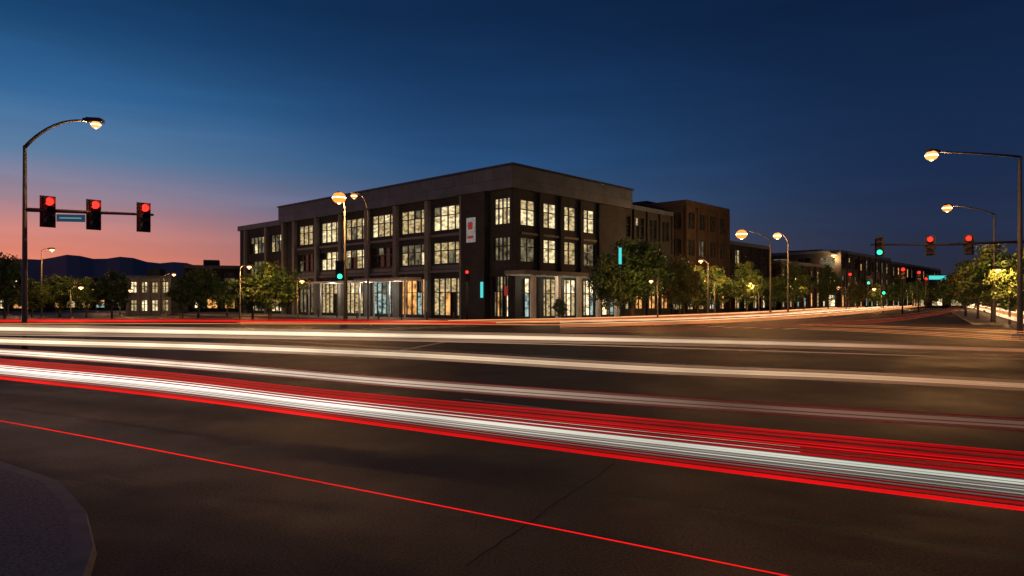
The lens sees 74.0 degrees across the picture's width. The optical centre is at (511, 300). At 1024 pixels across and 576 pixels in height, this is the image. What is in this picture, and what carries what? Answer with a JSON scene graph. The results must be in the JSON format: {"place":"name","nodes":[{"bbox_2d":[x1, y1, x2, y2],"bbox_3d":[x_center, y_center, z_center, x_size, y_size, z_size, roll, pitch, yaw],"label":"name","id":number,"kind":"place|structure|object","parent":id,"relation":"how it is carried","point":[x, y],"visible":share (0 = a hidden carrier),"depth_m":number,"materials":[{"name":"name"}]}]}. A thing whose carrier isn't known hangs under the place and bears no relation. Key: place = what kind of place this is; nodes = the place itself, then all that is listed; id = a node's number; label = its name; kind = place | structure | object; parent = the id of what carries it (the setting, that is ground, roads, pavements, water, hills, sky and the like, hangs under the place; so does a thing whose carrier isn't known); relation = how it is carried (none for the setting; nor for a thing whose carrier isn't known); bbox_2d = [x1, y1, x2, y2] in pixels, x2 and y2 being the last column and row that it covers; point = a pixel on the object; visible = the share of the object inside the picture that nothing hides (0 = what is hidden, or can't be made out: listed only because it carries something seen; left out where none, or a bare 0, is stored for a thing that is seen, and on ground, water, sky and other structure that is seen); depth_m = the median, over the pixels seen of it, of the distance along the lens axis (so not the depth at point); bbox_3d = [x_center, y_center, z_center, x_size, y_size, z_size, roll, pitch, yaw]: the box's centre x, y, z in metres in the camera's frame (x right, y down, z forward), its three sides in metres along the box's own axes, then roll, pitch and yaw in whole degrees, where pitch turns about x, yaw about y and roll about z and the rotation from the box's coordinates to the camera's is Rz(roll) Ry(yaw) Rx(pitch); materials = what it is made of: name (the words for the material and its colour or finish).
{"place":"outdoors","nodes":[
{"label":"outdoors","id":0,"kind":"place"},
{"bbox_2d":[0,461,96,575],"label":"pavement","id":1,"kind":"structure","parent":0,"point":[45,528],"depth_m":6.27,"materials":[{"name":"concrete"}]},
{"bbox_2d":[9,255,191,281],"bbox_3d":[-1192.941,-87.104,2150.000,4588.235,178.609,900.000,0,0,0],"label":"hills","id":2,"kind":"structure","parent":0,"point":[74,266],"depth_m":2356.53,"materials":[{"name":"blue"}]},
{"bbox_2d":[0,319,559,324],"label":"light trail","id":3,"kind":"object","parent":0,"point":[166,320],"visible":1,"depth_m":26.81,"materials":[{"name":"red"}]},
{"bbox_2d":[0,420,788,575],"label":"light trail","id":4,"kind":"object","parent":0,"point":[410,499],"visible":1,"depth_m":4.74,"materials":[{"name":"red"}]},
{"bbox_2d":[75,308,944,323],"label":"sidewalk","id":5,"kind":"structure","parent":0,"point":[290,316],"depth_m":89.23,"materials":[{"name":"concrete"}]},
{"bbox_2d":[223,273,275,318],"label":"street tree","id":6,"kind":"object","parent":5,"relation":"on","point":[244,303],"visible":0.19,"depth_m":73.36,"materials":[{"name":"green plant"}]},
{"bbox_2d":[238,220,280,313],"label":"office wing","id":7,"kind":"structure","parent":5,"relation":"on","point":[260,242],"depth_m":112.07,"materials":[{"name":"brick"}]},
{"bbox_2d":[251,234,280,310],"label":"window frames","id":8,"kind":"structure","parent":7,"relation":"in","point":[275,241],"depth_m":111.97,"materials":[{"name":"metal"}]},
{"bbox_2d":[252,235,280,310],"label":"windows","id":9,"kind":"structure","parent":7,"relation":"in","point":[277,236],"depth_m":111.81,"materials":[{"name":"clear glass"}]},
{"bbox_2d":[277,162,633,319],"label":"trim and roof","id":10,"kind":"structure","parent":5,"relation":"on","point":[472,189],"depth_m":78.80,"materials":[{"name":"concrete"}]},
{"bbox_2d":[287,189,625,318],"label":"walls","id":11,"kind":"structure","parent":5,"relation":"on","point":[613,225],"depth_m":81.70,"materials":[{"name":"brown brick"}]},
{"bbox_2d":[299,197,613,316],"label":"window frames","id":12,"kind":"structure","parent":11,"relation":"attached to","point":[447,250],"depth_m":80.86,"materials":[{"name":"metal"}]},
{"bbox_2d":[301,198,612,316],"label":"windows","id":13,"kind":"structure","parent":11,"relation":"attached to","point":[452,244],"depth_m":82.49,"materials":[{"name":"clear glass"}]},
{"bbox_2d":[551,298,568,316],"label":"shrub","id":14,"kind":"object","parent":5,"relation":"on","point":[561,306],"visible":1,"depth_m":69.83,"materials":[{"name":"green plant"}]},
{"bbox_2d":[626,209,670,315],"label":"walls","id":15,"kind":"structure","parent":5,"relation":"on","point":[666,249],"depth_m":96.03,"materials":[{"name":"brick"}]},
{"bbox_2d":[626,216,666,308],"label":"windows","id":16,"kind":"structure","parent":15,"relation":"attached to","point":[640,237],"depth_m":95.71,"materials":[{"name":"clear glass"}]},
{"bbox_2d":[626,216,667,308],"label":"window frames","id":17,"kind":"structure","parent":15,"relation":"attached to","point":[654,228],"depth_m":96.54,"materials":[{"name":"metal"}]},
{"bbox_2d":[633,199,729,313],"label":"building","id":18,"kind":"structure","parent":5,"relation":"on","point":[686,203],"depth_m":103.25,"materials":[{"name":"brown brick"}]},
{"bbox_2d":[632,205,673,315],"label":"trim and roof","id":19,"kind":"structure","parent":18,"relation":"attached to","point":[647,210],"depth_m":96.14,"materials":[{"name":"brick"}]},
{"bbox_2d":[656,258,706,313],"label":"street tree","id":20,"kind":"object","parent":5,"relation":"on","point":[688,303],"visible":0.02,"depth_m":85.76,"materials":[{"name":"green plant"}]},
{"bbox_2d":[659,206,726,314],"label":"walls","id":21,"kind":"structure","parent":5,"relation":"on","point":[679,233],"depth_m":102.11,"materials":[{"name":"brown brick"}]},
{"bbox_2d":[674,212,724,308],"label":"window frames","id":22,"kind":"structure","parent":21,"relation":"attached to","point":[700,246],"depth_m":102.46,"materials":[{"name":"metal"}]},
{"bbox_2d":[676,213,722,308],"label":"windows","id":23,"kind":"structure","parent":21,"relation":"attached to","point":[678,225],"depth_m":102.38,"materials":[{"name":"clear glass"}]},
{"bbox_2d":[696,265,741,312],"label":"street tree","id":24,"kind":"object","parent":5,"relation":"on","point":[721,287],"visible":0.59,"depth_m":91.14,"materials":[{"name":"green plant"}]},
{"bbox_2d":[730,244,767,311],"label":"walls","id":25,"kind":"structure","parent":5,"relation":"on","point":[764,268],"depth_m":118.33,"materials":[{"name":"brick"}]},
{"bbox_2d":[730,249,765,308],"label":"window frames","id":26,"kind":"structure","parent":25,"relation":"attached to","point":[764,258],"depth_m":118.38,"materials":[{"name":"metal"}]},
{"bbox_2d":[737,251,763,307],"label":"windows","id":27,"kind":"structure","parent":25,"relation":"attached to","point":[747,275],"depth_m":118.47,"materials":[{"name":"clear glass"}]},
{"bbox_2d":[730,241,769,311],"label":"trim and roof","id":28,"kind":"structure","parent":5,"relation":"on","point":[743,245],"depth_m":118.50,"materials":[{"name":"brick"}]},
{"bbox_2d":[730,261,772,311],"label":"street tree","id":29,"kind":"object","parent":5,"relation":"on","point":[745,292],"visible":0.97,"depth_m":98.77,"materials":[{"name":"green plant"}]},
{"bbox_2d":[755,276,795,309],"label":"street tree","id":30,"kind":"object","parent":5,"relation":"on","point":[779,285],"visible":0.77,"depth_m":106.22,"materials":[{"name":"green plant"}]},
{"bbox_2d":[775,261,817,308],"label":"street tree","id":31,"kind":"object","parent":5,"relation":"on","point":[799,278],"visible":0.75,"depth_m":111.69,"materials":[{"name":"green plant"}]},
{"bbox_2d":[771,263,826,310],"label":"walls","id":32,"kind":"structure","parent":5,"relation":"on","point":[776,266],"depth_m":136.13,"materials":[{"name":"brown brick"}]},
{"bbox_2d":[771,269,817,306],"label":"windows","id":33,"kind":"structure","parent":32,"relation":"attached to","point":[773,272],"depth_m":127.86,"materials":[{"name":"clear glass"}]},
{"bbox_2d":[771,268,824,306],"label":"window frames","id":34,"kind":"structure","parent":32,"relation":"attached to","point":[805,294],"depth_m":136.20,"materials":[{"name":"metal"}]},
{"bbox_2d":[771,260,827,309],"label":"trim and roof","id":35,"kind":"structure","parent":5,"relation":"on","point":[802,264],"depth_m":135.03,"materials":[{"name":"brown brick"}]},
{"bbox_2d":[815,264,842,308],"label":"street tree","id":36,"kind":"object","parent":5,"relation":"on","point":[831,284],"visible":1,"depth_m":125.11,"materials":[{"name":"green plant"}]},
{"bbox_2d":[771,253,888,309],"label":"walls","id":37,"kind":"structure","parent":5,"relation":"on","point":[814,258],"depth_m":153.73,"materials":[{"name":"brick"}]},
{"bbox_2d":[777,257,866,305],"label":"windows","id":38,"kind":"structure","parent":37,"relation":"attached to","point":[832,302],"depth_m":150.16,"materials":[{"name":"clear glass"}]},
{"bbox_2d":[773,257,887,305],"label":"window frames","id":39,"kind":"structure","parent":37,"relation":"attached to","point":[827,261],"depth_m":157.75,"materials":[{"name":"metal"}]},
{"bbox_2d":[771,249,890,308],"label":"building","id":40,"kind":"structure","parent":5,"relation":"on","point":[819,251],"depth_m":157.24,"materials":[{"name":"brick"}]},
{"bbox_2d":[844,280,869,307],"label":"street tree","id":41,"kind":"object","parent":5,"relation":"on","point":[856,293],"visible":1,"depth_m":138.31,"materials":[{"name":"green plant"}]},
{"bbox_2d":[865,283,896,306],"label":"street tree","id":42,"kind":"object","parent":5,"relation":"on","point":[875,296],"visible":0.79,"depth_m":150.61,"materials":[{"name":"green plant"}]},
{"bbox_2d":[887,274,912,305],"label":"street tree","id":43,"kind":"object","parent":5,"relation":"on","point":[897,286],"visible":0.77,"depth_m":163.01,"materials":[{"name":"green plant"}]},
{"bbox_2d":[891,261,940,305],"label":"trim and roof","id":44,"kind":"structure","parent":5,"relation":"on","point":[914,266],"depth_m":193.87,"materials":[{"name":"grey concrete"}]},
{"bbox_2d":[893,264,939,305],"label":"walls","id":45,"kind":"structure","parent":5,"relation":"on","point":[908,277],"depth_m":196.56,"materials":[{"name":"brown brick"}]},
{"bbox_2d":[904,280,930,308],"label":"street tree","id":46,"kind":"object","parent":5,"relation":"on","point":[921,291],"visible":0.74,"depth_m":173.75,"materials":[{"name":"green plant"}]},
{"bbox_2d":[922,285,942,307],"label":"street tree","id":47,"kind":"object","parent":5,"relation":"on","point":[933,300],"visible":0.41,"depth_m":187.91,"materials":[{"name":"green plant"}]},
{"bbox_2d":[919,274,945,308],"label":"overhead sign","id":48,"kind":"object","parent":5,"relation":"on","point":[935,277],"visible":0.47,"depth_m":174.74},
{"bbox_2d":[0,309,1023,575],"bbox_3d":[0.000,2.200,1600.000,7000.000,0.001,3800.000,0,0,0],"label":"road","id":49,"kind":"structure","parent":0,"point":[156,513],"depth_m":8.87,"materials":[{"name":"asphalt"}]},
{"bbox_2d":[0,252,31,318],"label":"street tree","id":50,"kind":"object","parent":49,"relation":"on","point":[9,271],"visible":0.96,"depth_m":71.77,"materials":[{"name":"green plant"}]},
{"bbox_2d":[0,283,54,310],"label":"walls","id":51,"kind":"structure","parent":49,"relation":"on","point":[51,307],"depth_m":146.91,"materials":[{"name":"brick"}]},
{"bbox_2d":[12,279,54,317],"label":"street tree","id":52,"kind":"object","parent":49,"relation":"on","point":[38,296],"visible":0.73,"depth_m":83.69,"materials":[{"name":"green plant"}]},
{"bbox_2d":[38,248,54,317],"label":"street lamp","id":53,"kind":"object","parent":49,"relation":"on","point":[51,250],"visible":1,"depth_m":84.94,"materials":[{"name":"metal"}]},
{"bbox_2d":[32,274,84,316],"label":"street tree","id":54,"kind":"object","parent":49,"relation":"on","point":[57,290],"visible":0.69,"depth_m":89.14,"materials":[{"name":"green plant"}]},
{"bbox_2d":[13,117,153,356],"bbox_3d":[-17.431,-2.610,27.819,4.954,9.619,1.374,0,0,-30],"label":"traffic light","id":55,"kind":"object","parent":49,"relation":"on","point":[50,217],"visible":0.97,"depth_m":27.38,"materials":[{"name":"metal"}]},
{"bbox_2d":[63,277,103,316],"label":"street tree","id":56,"kind":"object","parent":49,"relation":"on","point":[85,300],"visible":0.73,"depth_m":87.32,"materials":[{"name":"green plant"}]},
{"bbox_2d":[55,285,125,309],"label":"walls","id":57,"kind":"structure","parent":49,"relation":"on","point":[114,308],"depth_m":162.03,"materials":[{"name":"brick"}]},
{"bbox_2d":[61,278,122,309],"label":"trim and roof","id":58,"kind":"structure","parent":49,"relation":"on","point":[94,280],"depth_m":162.19,"materials":[{"name":"concrete"}]},
{"bbox_2d":[86,269,135,318],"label":"street tree","id":59,"kind":"object","parent":49,"relation":"on","point":[104,288],"visible":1,"depth_m":79.49,"materials":[{"name":"green plant"}]},
{"bbox_2d":[126,269,189,314],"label":"building","id":60,"kind":"structure","parent":49,"relation":"on","point":[150,287],"depth_m":108.39,"materials":[{"name":"stone"}]},
{"bbox_2d":[131,282,167,310],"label":"window frames","id":61,"kind":"structure","parent":60,"relation":"in","point":[133,304],"depth_m":108.42,"materials":[{"name":"metal"}]},
{"bbox_2d":[132,282,167,310],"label":"windows","id":62,"kind":"structure","parent":60,"relation":"in","point":[132,282],"depth_m":108.74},
{"bbox_2d":[162,281,192,316],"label":"street tree","id":63,"kind":"object","parent":49,"relation":"on","point":[179,303],"visible":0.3,"depth_m":89.43,"materials":[{"name":"green plant"}]},
{"bbox_2d":[168,265,229,317],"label":"street tree","id":64,"kind":"object","parent":49,"relation":"on","point":[196,294],"visible":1,"depth_m":82.98,"materials":[{"name":"green plant"}]},
{"bbox_2d":[184,260,239,311],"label":"trim and roof","id":65,"kind":"structure","parent":49,"relation":"on","point":[212,264],"depth_m":126.88,"materials":[{"name":"brick"}]},
{"bbox_2d":[187,268,236,311],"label":"walls","id":66,"kind":"structure","parent":49,"relation":"on","point":[224,271],"depth_m":126.96,"materials":[{"name":"brick"}]},
{"bbox_2d":[190,273,234,307],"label":"windows","id":67,"kind":"structure","parent":66,"relation":"attached to","point":[226,277],"depth_m":127.11,"materials":[{"name":"glass"}]},
{"bbox_2d":[209,278,241,315],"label":"street tree","id":68,"kind":"object","parent":49,"relation":"on","point":[220,298],"visible":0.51,"depth_m":94.89,"materials":[{"name":"green plant"}]},
{"bbox_2d":[236,264,252,324],"bbox_3d":[-24.381,-0.575,62.000,1.398,5.549,0.560,0,0,0],"label":"street lamp","id":69,"kind":"object","parent":49,"relation":"on","point":[248,266],"visible":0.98,"depth_m":61.95,"materials":[{"name":"metal"}]},
{"bbox_2d":[228,261,310,318],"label":"street tree","id":70,"kind":"object","parent":49,"relation":"on","point":[270,273],"visible":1,"depth_m":67.06,"materials":[{"name":"green plant"}]},
{"bbox_2d":[332,192,348,327],"bbox_3d":[-14.014,-3.312,55.414,1.132,11.024,1.731,0,0,0],"label":"street lamp","id":71,"kind":"object","parent":49,"relation":"on","point":[339,197],"visible":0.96,"depth_m":55.90,"materials":[{"name":"grey metal"}]},
{"bbox_2d":[335,252,347,320],"bbox_3d":[-14.009,-0.963,56.158,0.690,6.326,2.904,0,0,0],"label":"traffic light","id":72,"kind":"object","parent":49,"relation":"on","point":[339,269],"visible":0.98,"depth_m":55.25,"materials":[{"name":"metal"}]},
{"bbox_2d":[350,192,371,325],"bbox_3d":[-13.226,-3.625,59.708,1.957,11.650,0.762,0,0,-29],"label":"street lamp","id":73,"kind":"object","parent":49,"relation":"on","point":[354,195],"visible":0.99,"depth_m":59.94,"materials":[{"name":"grey metal"}]},
{"bbox_2d":[464,260,469,319],"bbox_3d":[-4.086,-0.760,61.757,0.486,5.920,0.706,0,0,0],"label":"traffic light","id":74,"kind":"object","parent":49,"relation":"on","point":[466,275],"visible":1,"depth_m":61.91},
{"bbox_2d":[33,313,1022,411],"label":"road markings","id":75,"kind":"object","parent":49,"relation":"on","point":[416,348],"visible":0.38,"depth_m":30.05,"materials":[{"name":"paint"}]},
{"bbox_2d":[465,463,613,566],"bbox_3d":[0.506,2.195,7.402,0.051,0.001,4.010,0,0,27],"label":"road crack","id":76,"kind":"object","parent":49,"relation":"on","point":[535,518],"visible":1,"depth_m":6.83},
{"bbox_2d":[584,252,634,321],"bbox_3d":[9.185,-1.230,64.044,4.840,6.771,5.019,0,0,9],"label":"street tree","id":77,"kind":"object","parent":49,"relation":"on","point":[604,290],"visible":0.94,"depth_m":63.41,"materials":[{"name":"green plant"}]},
{"bbox_2d":[619,244,621,316],"bbox_3d":[9.847,-1.539,61.955,0.260,7.279,0.210,0,0,0],"label":"blade sign","id":78,"kind":"object","parent":49,"relation":"on","point":[620,255],"visible":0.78,"depth_m":61.96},
{"bbox_2d":[586,235,678,322],"bbox_3d":[11.957,-2.212,66.102,8.390,8.738,8.452,0,0,36],"label":"street tree","id":79,"kind":"object","parent":49,"relation":"on","point":[645,264],"visible":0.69,"depth_m":64.29,"materials":[{"name":"green plant"}]},
{"bbox_2d":[648,275,660,325],"bbox_3d":[12.527,-0.032,59.325,0.746,4.464,2.240,0,0,25],"label":"street lamp","id":80,"kind":"object","parent":49,"relation":"on","point":[651,280],"visible":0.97,"depth_m":59.93,"materials":[{"name":"metal"}]},
{"bbox_2d":[658,252,704,313],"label":"street tree","id":81,"kind":"object","parent":49,"relation":"on","point":[681,287],"visible":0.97,"depth_m":73.20,"materials":[{"name":"green plant"}]},
{"bbox_2d":[684,266,714,313],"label":"street tree","id":82,"kind":"object","parent":49,"relation":"on","point":[703,298],"visible":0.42,"depth_m":81.26,"materials":[{"name":"green plant"}]},
{"bbox_2d":[698,259,708,312],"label":"street lamp","id":83,"kind":"object","parent":49,"relation":"on","point":[701,260],"visible":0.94,"depth_m":79.92,"materials":[{"name":"grey metal"}]},
{"bbox_2d":[736,230,770,311],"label":"street lamp","id":84,"kind":"object","parent":49,"relation":"on","point":[741,234],"visible":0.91,"depth_m":87.62,"materials":[{"name":"grey metal"}]},
{"bbox_2d":[773,232,788,311],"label":"street lamp","id":85,"kind":"object","parent":49,"relation":"on","point":[776,235],"visible":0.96,"depth_m":91.91,"materials":[{"name":"metal"}]},
{"bbox_2d":[563,485,1023,557],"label":"light trail","id":86,"kind":"object","parent":49,"relation":"on","point":[806,523],"visible":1,"depth_m":4.56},
{"bbox_2d":[866,275,870,306],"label":"traffic light","id":87,"kind":"object","parent":49,"relation":"on","point":[868,280],"visible":0.99,"depth_m":149.90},
{"bbox_2d":[881,284,886,311],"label":"traffic light","id":88,"kind":"object","parent":49,"relation":"on","point":[883,289],"visible":0.98,"depth_m":129.59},
{"bbox_2d":[900,267,905,313],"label":"traffic light","id":89,"kind":"object","parent":49,"relation":"on","point":[902,273],"visible":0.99,"depth_m":109.78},
{"bbox_2d":[916,270,921,311],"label":"traffic light","id":90,"kind":"object","parent":49,"relation":"on","point":[918,275],"visible":0.98,"depth_m":129.66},
{"bbox_2d":[925,149,1023,337],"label":"street lamp","id":91,"kind":"object","parent":49,"relation":"on","point":[931,154],"visible":0.98,"depth_m":39.89,"materials":[{"name":"metal"}]},
{"bbox_2d":[870,234,1023,255],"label":"traffic light","id":92,"kind":"object","parent":91,"relation":"attached to","point":[930,244],"visible":1,"depth_m":44.62,"materials":[{"name":"metal"}]},
{"bbox_2d":[982,248,1023,326],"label":"street tree","id":93,"kind":"object","parent":49,"relation":"on","point":[1003,292],"visible":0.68,"depth_m":56.20,"materials":[{"name":"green plant"}]},
{"bbox_2d":[994,266,1015,327],"bbox_3d":[40.053,-0.337,55.491,2.874,5.074,0.760,0,0,-29],"label":"street lamp","id":94,"kind":"object","parent":49,"relation":"on","point":[997,270],"visible":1,"depth_m":55.92,"materials":[{"name":"metal"}]},
{"bbox_2d":[0,359,1023,510],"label":"light trail","id":95,"kind":"object","parent":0,"point":[544,430],"visible":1,"depth_m":6.49,"materials":[{"name":"white"}]},
{"bbox_2d":[0,348,1023,430],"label":"light trail","id":96,"kind":"object","parent":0,"point":[668,402],"visible":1,"depth_m":8.57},
{"bbox_2d":[0,337,1023,390],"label":"light trail","id":97,"kind":"object","parent":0,"point":[711,370],"visible":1,"depth_m":11.82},
{"bbox_2d":[0,324,1023,359],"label":"light trail","id":98,"kind":"object","parent":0,"point":[305,334],"visible":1,"depth_m":14.58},
{"bbox_2d":[0,0,1023,274],"label":"sky","id":99,"kind":"structure","parent":0,"point":[812,122],"materials":[{"name":"blue"}]},
{"bbox_2d":[240,307,864,323],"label":"light trail","id":100,"kind":"object","parent":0,"point":[584,319],"visible":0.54,"depth_m":56.38,"materials":[{"name":"red"}]},
{"bbox_2d":[560,305,1023,340],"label":"light trail","id":101,"kind":"object","parent":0,"point":[744,319],"visible":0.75,"depth_m":46.02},
{"bbox_2d":[945,308,1023,325],"bbox_3d":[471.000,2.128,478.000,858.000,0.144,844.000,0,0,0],"label":"sidewalk","id":102,"kind":"structure","parent":0,"point":[983,319],"depth_m":80.19,"materials":[{"name":"concrete"}]},
{"bbox_2d":[930,279,957,308],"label":"street tree","id":103,"kind":"object","parent":102,"relation":"on","point":[946,298],"visible":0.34,"depth_m":139.90,"materials":[{"name":"green plant"}]},
{"bbox_2d":[936,259,974,315],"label":"street tree","id":104,"kind":"object","parent":102,"relation":"on","point":[946,282],"visible":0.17,"depth_m":92.13,"materials":[{"name":"green plant"}]},
{"bbox_2d":[911,283,1016,307],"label":"walls","id":105,"kind":"structure","parent":102,"relation":"on","point":[928,304],"depth_m":190.82,"materials":[{"name":"brick"}]},
{"bbox_2d":[914,299,999,305],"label":"windows","id":106,"kind":"structure","parent":105,"relation":"attached to","point":[940,303],"depth_m":189.99,"materials":[{"name":"glass"}]},
{"bbox_2d":[947,256,989,318],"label":"street tree","id":107,"kind":"object","parent":102,"relation":"on","point":[964,294],"visible":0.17,"depth_m":78.47,"materials":[{"name":"green plant"}]},
{"bbox_2d":[942,204,999,322],"bbox_3d":[41.138,-3.170,60.911,6.814,10.740,0.776,0,0,-20],"label":"street lamp","id":108,"kind":"object","parent":102,"relation":"on","point":[946,207],"visible":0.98,"depth_m":61.90,"materials":[{"name":"grey metal"}]},
{"bbox_2d":[952,244,1016,321],"bbox_3d":[45.323,-1.667,64.218,6.354,7.648,5.956,0,0,27],"label":"street tree","id":109,"kind":"object","parent":102,"relation":"on","point":[976,273],"visible":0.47,"depth_m":63.69,"materials":[{"name":"green plant"}]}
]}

